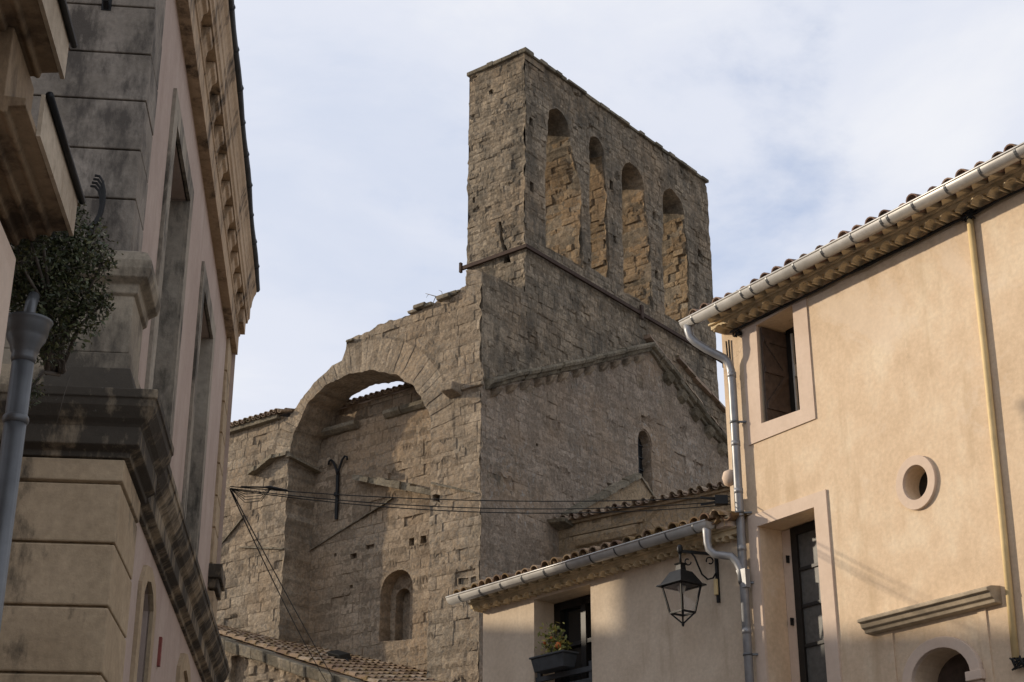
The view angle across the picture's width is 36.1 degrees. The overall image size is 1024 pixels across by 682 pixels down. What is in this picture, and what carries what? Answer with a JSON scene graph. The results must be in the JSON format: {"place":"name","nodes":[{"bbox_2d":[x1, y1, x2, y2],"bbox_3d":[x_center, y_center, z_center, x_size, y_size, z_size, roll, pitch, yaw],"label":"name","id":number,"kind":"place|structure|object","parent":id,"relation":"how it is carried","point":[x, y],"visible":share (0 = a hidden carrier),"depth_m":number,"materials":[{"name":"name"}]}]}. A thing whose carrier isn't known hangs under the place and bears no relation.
{"place":"outdoors","nodes":[
{"label":"outdoors","id":0,"kind":"place"},
{"bbox_2d":[0,0,85,372],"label":"house","id":1,"kind":"structure","parent":0,"point":[41,192],"depth_m":6.25,"materials":[{"name":"paint"}]},
{"bbox_2d":[0,291,53,630],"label":"drainpipe","id":2,"kind":"object","parent":1,"relation":"attached to","point":[28,330],"visible":0.91,"depth_m":6.63,"materials":[{"name":"metal"}]},
{"bbox_2d":[8,202,123,422],"bbox_3d":[-2.108,-0.183,7.067,0.567,1.035,0.732,-11,-25,24],"label":"plant","id":3,"kind":"object","parent":1,"relation":"attached to","point":[53,356],"visible":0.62,"depth_m":7.12,"materials":[{"name":"green plant"}]},
{"bbox_2d":[216,47,728,681],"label":"church","id":4,"kind":"structure","parent":0,"point":[548,351],"depth_m":40.82,"materials":[{"name":"stone"}]},
{"bbox_2d":[217,624,444,681],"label":"lean to","id":5,"kind":"object","parent":4,"relation":"attached to","point":[293,661],"visible":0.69,"depth_m":36.22,"materials":[{"name":"tile"}]},
{"bbox_2d":[327,650,351,661],"bbox_3d":[-4.017,7.436,36.914,0.602,0.484,0.392,-17,-28,35],"label":"floodlight","id":6,"kind":"object","parent":5,"relation":"on","point":[338,654],"visible":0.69,"depth_m":36.88,"materials":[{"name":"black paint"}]},
{"bbox_2d":[390,573,412,640],"bbox_3d":[-2.531,6.530,38.784,1.715,2.322,0.323,-17,-28,35],"label":"blind window","id":7,"kind":"structure","parent":4,"relation":"in","point":[401,613],"depth_m":38.90,"materials":[{"name":"stone"}]},
{"bbox_2d":[547,473,730,557],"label":"side chapel","id":8,"kind":"structure","parent":4,"relation":"attached to","point":[577,532],"depth_m":37.61,"materials":[{"name":"stone"}]},
{"bbox_2d":[638,437,643,476],"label":"lancet window","id":9,"kind":"structure","parent":4,"relation":"in","point":[640,446],"depth_m":42.99,"materials":[{"name":"black glass"}]},
{"bbox_2d":[231,0,1023,421],"label":"sky","id":10,"kind":"structure","parent":0,"point":[805,121],"materials":[{"name":"white"}]},
{"bbox_2d":[678,142,1023,681],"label":"plaster house","id":11,"kind":"structure","parent":0,"point":[873,475],"depth_m":15.65,"materials":[{"name":"beige paint"}]},
{"bbox_2d":[700,495,727,505],"bbox_3d":[2.230,1.764,17.357,0.304,0.112,0.080,0,-23,0],"label":"cable bracket","id":12,"kind":"object","parent":11,"relation":"attached to","point":[720,499],"visible":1,"depth_m":17.33,"materials":[{"name":"black metal"}]},
{"bbox_2d":[230,489,729,513],"bbox_3d":[-0.263,1.721,16.822,5.436,0.256,0.011,4,-23,-10],"label":"overhead cable","id":13,"kind":"object","parent":12,"relation":"attached to","point":[476,511],"visible":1,"depth_m":16.75,"materials":[{"name":"black rubber"}]},
{"bbox_2d":[230,488,729,508],"bbox_3d":[-0.263,1.684,16.837,5.436,0.256,0.011,4,-23,-10],"label":"overhead cable","id":14,"kind":"object","parent":12,"relation":"attached to","point":[471,507],"visible":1,"depth_m":16.76,"materials":[{"name":"black rubber"}]},
{"bbox_2d":[230,486,729,501],"bbox_3d":[-0.263,1.628,16.861,5.436,0.234,0.011,4,-23,-10],"label":"overhead cable","id":15,"kind":"object","parent":12,"relation":"attached to","point":[472,500],"visible":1,"depth_m":16.79,"materials":[{"name":"black rubber"}]},
{"bbox_2d":[232,485,287,502],"bbox_3d":[-2.641,1.599,16.392,0.601,0.202,0.040,3,-23,-8],"label":"cable splice","id":16,"kind":"object","parent":15,"relation":"attached to","point":[270,488],"visible":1,"depth_m":16.39,"materials":[{"name":"black rubber"}]},
{"bbox_2d":[741,294,815,444],"bbox_3d":[3.111,0.364,17.420,0.476,1.460,1.050,14,-27,-31],"label":"window","id":17,"kind":"structure","parent":11,"relation":"in","point":[789,397],"depth_m":17.51,"materials":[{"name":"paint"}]},
{"bbox_2d":[748,489,841,681],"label":"window","id":18,"kind":"structure","parent":11,"relation":"in","point":[814,647],"depth_m":16.57,"materials":[{"name":"paint"}]},
{"bbox_2d":[876,631,897,681],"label":"pilaster","id":19,"kind":"structure","parent":11,"relation":"in","point":[885,641],"depth_m":15.07,"materials":[{"name":"beige paint"}]},
{"bbox_2d":[896,455,936,509],"bbox_3d":[4.000,1.393,15.283,0.235,0.540,0.500,14,-27,-31],"label":"round window","id":20,"kind":"structure","parent":11,"relation":"in","point":[928,481],"depth_m":15.24,"materials":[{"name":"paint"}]},
{"bbox_2d":[902,636,985,681],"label":"doorway","id":21,"kind":"structure","parent":11,"relation":"in","point":[966,666],"depth_m":14.64,"materials":[{"name":"paint"}]},
{"bbox_2d":[977,608,994,681],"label":"pilaster","id":22,"kind":"structure","parent":11,"relation":"in","point":[982,613],"depth_m":14.12,"materials":[{"name":"beige paint"}]},
{"label":"ground","id":23,"kind":"structure","parent":0,"visible":0},
{"bbox_2d":[0,0,259,681],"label":"town house","id":24,"kind":"structure","parent":23,"relation":"on","point":[115,571],"depth_m":9.64,"materials":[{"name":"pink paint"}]},
{"bbox_2d":[81,174,105,283],"bbox_3d":[-2.413,-0.641,9.064,0.075,0.685,0.117,14,-26,-30],"label":"cable loop","id":25,"kind":"object","parent":24,"relation":"hanging from","point":[101,190],"visible":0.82,"depth_m":9.13,"materials":[{"name":"black rubber"}]},
{"bbox_2d":[129,565,155,681],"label":"window","id":26,"kind":"structure","parent":24,"relation":"in","point":[146,578],"depth_m":9.88,"materials":[{"name":"beige stone"}]},
{"bbox_2d":[144,88,193,438],"bbox_3d":[-2.599,-0.197,11.159,0.345,2.780,1.550,2,-23,-6],"label":"window","id":27,"kind":"structure","parent":24,"relation":"in","point":[163,357],"depth_m":11.68,"materials":[{"name":"grey stone"}]},
{"bbox_2d":[176,653,190,681],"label":"window","id":28,"kind":"structure","parent":24,"relation":"in","point":[183,673],"depth_m":12.44,"materials":[{"name":"beige stone"}]},
{"bbox_2d":[181,261,215,558],"bbox_3d":[-2.894,0.863,13.652,0.345,2.750,1.500,2,-23,-6],"label":"window","id":29,"kind":"structure","parent":24,"relation":"in","point":[199,409],"depth_m":14.09,"materials":[{"name":"grey stone"}]},
{"bbox_2d":[229,489,326,681],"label":"overhead cable","id":30,"kind":"object","parent":24,"relation":"attached to","point":[272,578],"visible":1,"depth_m":20.22,"materials":[{"name":"black rubber"}]},
{"bbox_2d":[231,490,335,681],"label":"overhead cable","id":31,"kind":"object","parent":24,"relation":"attached to","point":[277,577],"visible":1,"depth_m":20.36,"materials":[{"name":"black rubber"}]},
{"bbox_2d":[445,509,750,681],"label":"house","id":32,"kind":"structure","parent":23,"relation":"on","point":[605,602],"depth_m":18.27,"materials":[{"name":"beige paint"}]},
{"bbox_2d":[529,650,578,673],"bbox_3d":[0.506,3.889,19.011,0.260,0.185,0.640,18,-29,-36],"label":"flower box","id":33,"kind":"object","parent":32,"relation":"on","point":[555,661],"visible":1,"depth_m":18.88,"materials":[{"name":"grey plastic"}]},
{"bbox_2d":[535,622,572,654],"bbox_3d":[0.510,3.623,19.101,0.426,0.455,0.544,18,-29,-36],"label":"potted plant","id":34,"kind":"object","parent":33,"relation":"on","point":[559,643],"visible":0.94,"depth_m":19.07,"materials":[{"name":"green plant"}]},
{"bbox_2d":[536,594,591,681],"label":"window","id":35,"kind":"structure","parent":32,"relation":"in","point":[575,613],"depth_m":19.40,"materials":[{"name":"black glass"}]},
{"bbox_2d":[656,544,720,626],"bbox_3d":[1.931,2.690,17.196,0.630,0.905,0.410,18,-29,-36],"label":"wall lantern","id":36,"kind":"object","parent":32,"relation":"attached to","point":[681,579],"depth_m":17.11,"materials":[{"name":"black paint"}]}
]}

